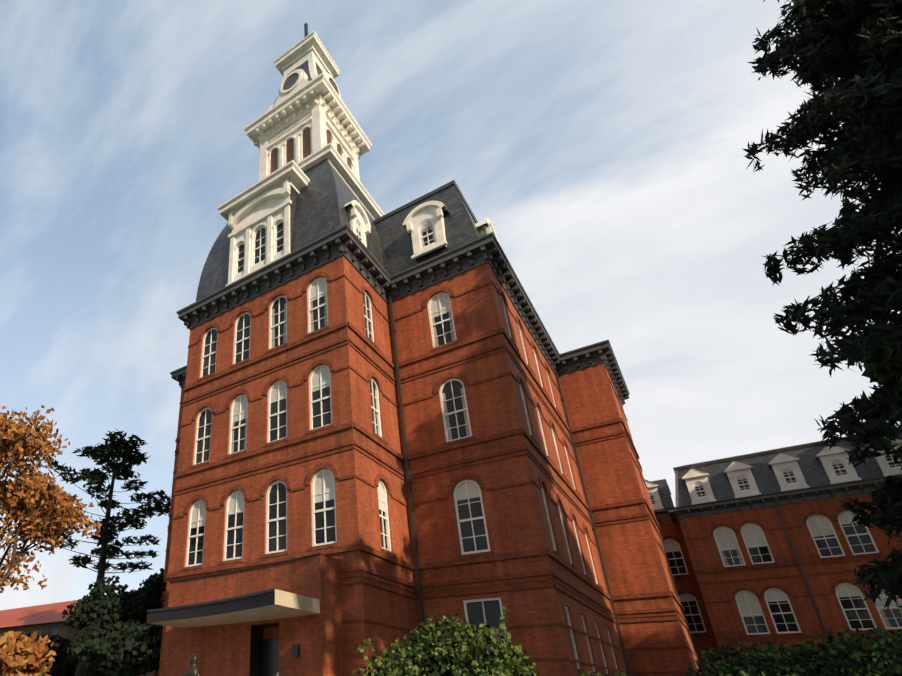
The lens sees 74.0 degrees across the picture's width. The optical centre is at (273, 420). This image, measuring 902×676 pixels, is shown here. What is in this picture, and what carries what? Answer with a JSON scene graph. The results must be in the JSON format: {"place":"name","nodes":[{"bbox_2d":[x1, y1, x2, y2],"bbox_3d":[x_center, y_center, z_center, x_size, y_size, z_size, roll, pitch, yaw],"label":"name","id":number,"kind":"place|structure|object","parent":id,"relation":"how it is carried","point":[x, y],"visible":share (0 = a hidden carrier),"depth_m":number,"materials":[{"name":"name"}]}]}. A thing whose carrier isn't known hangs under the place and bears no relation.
{"place":"outdoors","nodes":[
{"label":"outdoors","id":0,"kind":"place"},
{"bbox_2d":[0,630,59,675],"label":"autumn shrub","id":1,"kind":"object","parent":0,"point":[21,655],"visible":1,"depth_m":18.47,"materials":[{"name":"orange plant"}]},
{"bbox_2d":[0,600,154,675],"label":"red roof building","id":2,"kind":"structure","parent":0,"point":[44,619],"depth_m":70.72,"materials":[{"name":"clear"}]},
{"bbox_2d":[0,0,901,610],"label":"sky","id":3,"kind":"structure","parent":0,"point":[601,144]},
{"label":"ground","id":4,"kind":"structure","parent":0,"visible":0},
{"bbox_2d":[1,630,30,637],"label":"hedge","id":5,"kind":"object","parent":4,"relation":"on","point":[28,635],"depth_m":50.03,"materials":[{"name":"plant"}]},
{"bbox_2d":[0,405,101,592],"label":"autumn tree","id":6,"kind":"object","parent":4,"relation":"on","point":[33,508],"visible":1,"depth_m":25.43,"materials":[{"name":"orange plant"}]},
{"bbox_2d":[36,633,93,675],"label":"hedge","id":7,"kind":"object","parent":4,"relation":"on","point":[64,664],"visible":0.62,"depth_m":44.08,"materials":[{"name":"green plant"}]},
{"bbox_2d":[39,428,170,675],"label":"pine tree","id":8,"kind":"object","parent":4,"relation":"on","point":[114,450],"visible":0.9,"depth_m":41.01,"materials":[{"name":"green plant"}]},
{"bbox_2d":[66,620,162,675],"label":"dark shrub","id":9,"kind":"object","parent":4,"relation":"on","point":[121,648],"visible":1,"depth_m":22.38,"materials":[{"name":"green plant"}]},
{"bbox_2d":[62,568,166,663],"bbox_3d":[-7.659,11.033,27.704,4.824,7.708,7.170,-18,-32,33],"label":"dark tree","id":10,"kind":"object","parent":4,"relation":"on","point":[107,608],"visible":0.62,"depth_m":27.45,"materials":[{"name":"green plant"}]},
{"bbox_2d":[147,624,159,671],"bbox_3d":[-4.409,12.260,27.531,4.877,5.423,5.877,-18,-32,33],"label":"dark shrub","id":11,"kind":"object","parent":4,"relation":"on","point":[157,663],"depth_m":26.46,"materials":[{"name":"green plant"}]},
{"bbox_2d":[146,553,343,675],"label":"entrance","id":12,"kind":"object","parent":4,"relation":"on","point":[211,621],"visible":1,"depth_m":18.31,"materials":[{"name":"brick"}]},
{"bbox_2d":[154,224,697,675],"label":"brick building","id":13,"kind":"structure","parent":4,"relation":"on","point":[289,442],"depth_m":22.67,"materials":[{"name":"brick"}]},
{"bbox_2d":[196,159,480,300],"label":"roofs","id":14,"kind":"structure","parent":13,"relation":"on","point":[325,195],"depth_m":27.33,"materials":[{"name":"tile"}]},
{"bbox_2d":[244,22,384,219],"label":"tower","id":15,"kind":"structure","parent":14,"relation":"on","point":[306,121],"depth_m":34.04,"materials":[{"name":"white paint"}]},
{"bbox_2d":[217,160,498,285],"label":"dormers","id":16,"kind":"object","parent":13,"relation":"on","point":[258,216],"visible":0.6,"depth_m":27.27,"materials":[{"name":"white paint"}]},
{"bbox_2d":[292,295,901,675],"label":"downspouts","id":17,"kind":"object","parent":13,"relation":"attached to","point":[295,650],"visible":0.56,"depth_m":25.33,"materials":[{"name":"grey paint"}]},
{"bbox_2d":[347,606,536,675],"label":"shrub","id":18,"kind":"object","parent":4,"relation":"on","point":[465,650],"visible":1,"depth_m":9.24,"materials":[{"name":"green plant"}]},
{"bbox_2d":[580,671,625,675],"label":"hedge shrub","id":19,"kind":"object","parent":4,"relation":"on","point":[600,673],"visible":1,"depth_m":9.74,"materials":[{"name":"green plant"}]},
{"bbox_2d":[644,432,901,672],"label":"wing","id":20,"kind":"structure","parent":4,"relation":"on","point":[735,570],"depth_m":37.66,"materials":[{"name":"red brick"}]},
{"bbox_2d":[685,626,901,675],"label":"shrub","id":21,"kind":"object","parent":4,"relation":"on","point":[816,658],"visible":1,"depth_m":10.03,"materials":[{"name":"green plant"}]},
{"bbox_2d":[743,0,901,610],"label":"fir tree","id":22,"kind":"object","parent":4,"relation":"on","point":[856,45],"visible":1,"depth_m":13.18,"materials":[{"name":"green plant"}]},
{"bbox_2d":[862,351,901,384],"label":"shade tree","id":23,"kind":"object","parent":4,"relation":"on","point":[874,373],"visible":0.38,"depth_m":34.36,"materials":[{"name":"green plant"}]},
{"label":"paving","id":24,"kind":"structure","parent":0,"visible":0},
{"bbox_2d":[184,653,199,675],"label":"statue","id":25,"kind":"object","parent":24,"relation":"on","point":[192,670],"visible":1,"depth_m":14.00,"materials":[{"name":"grey metal"}]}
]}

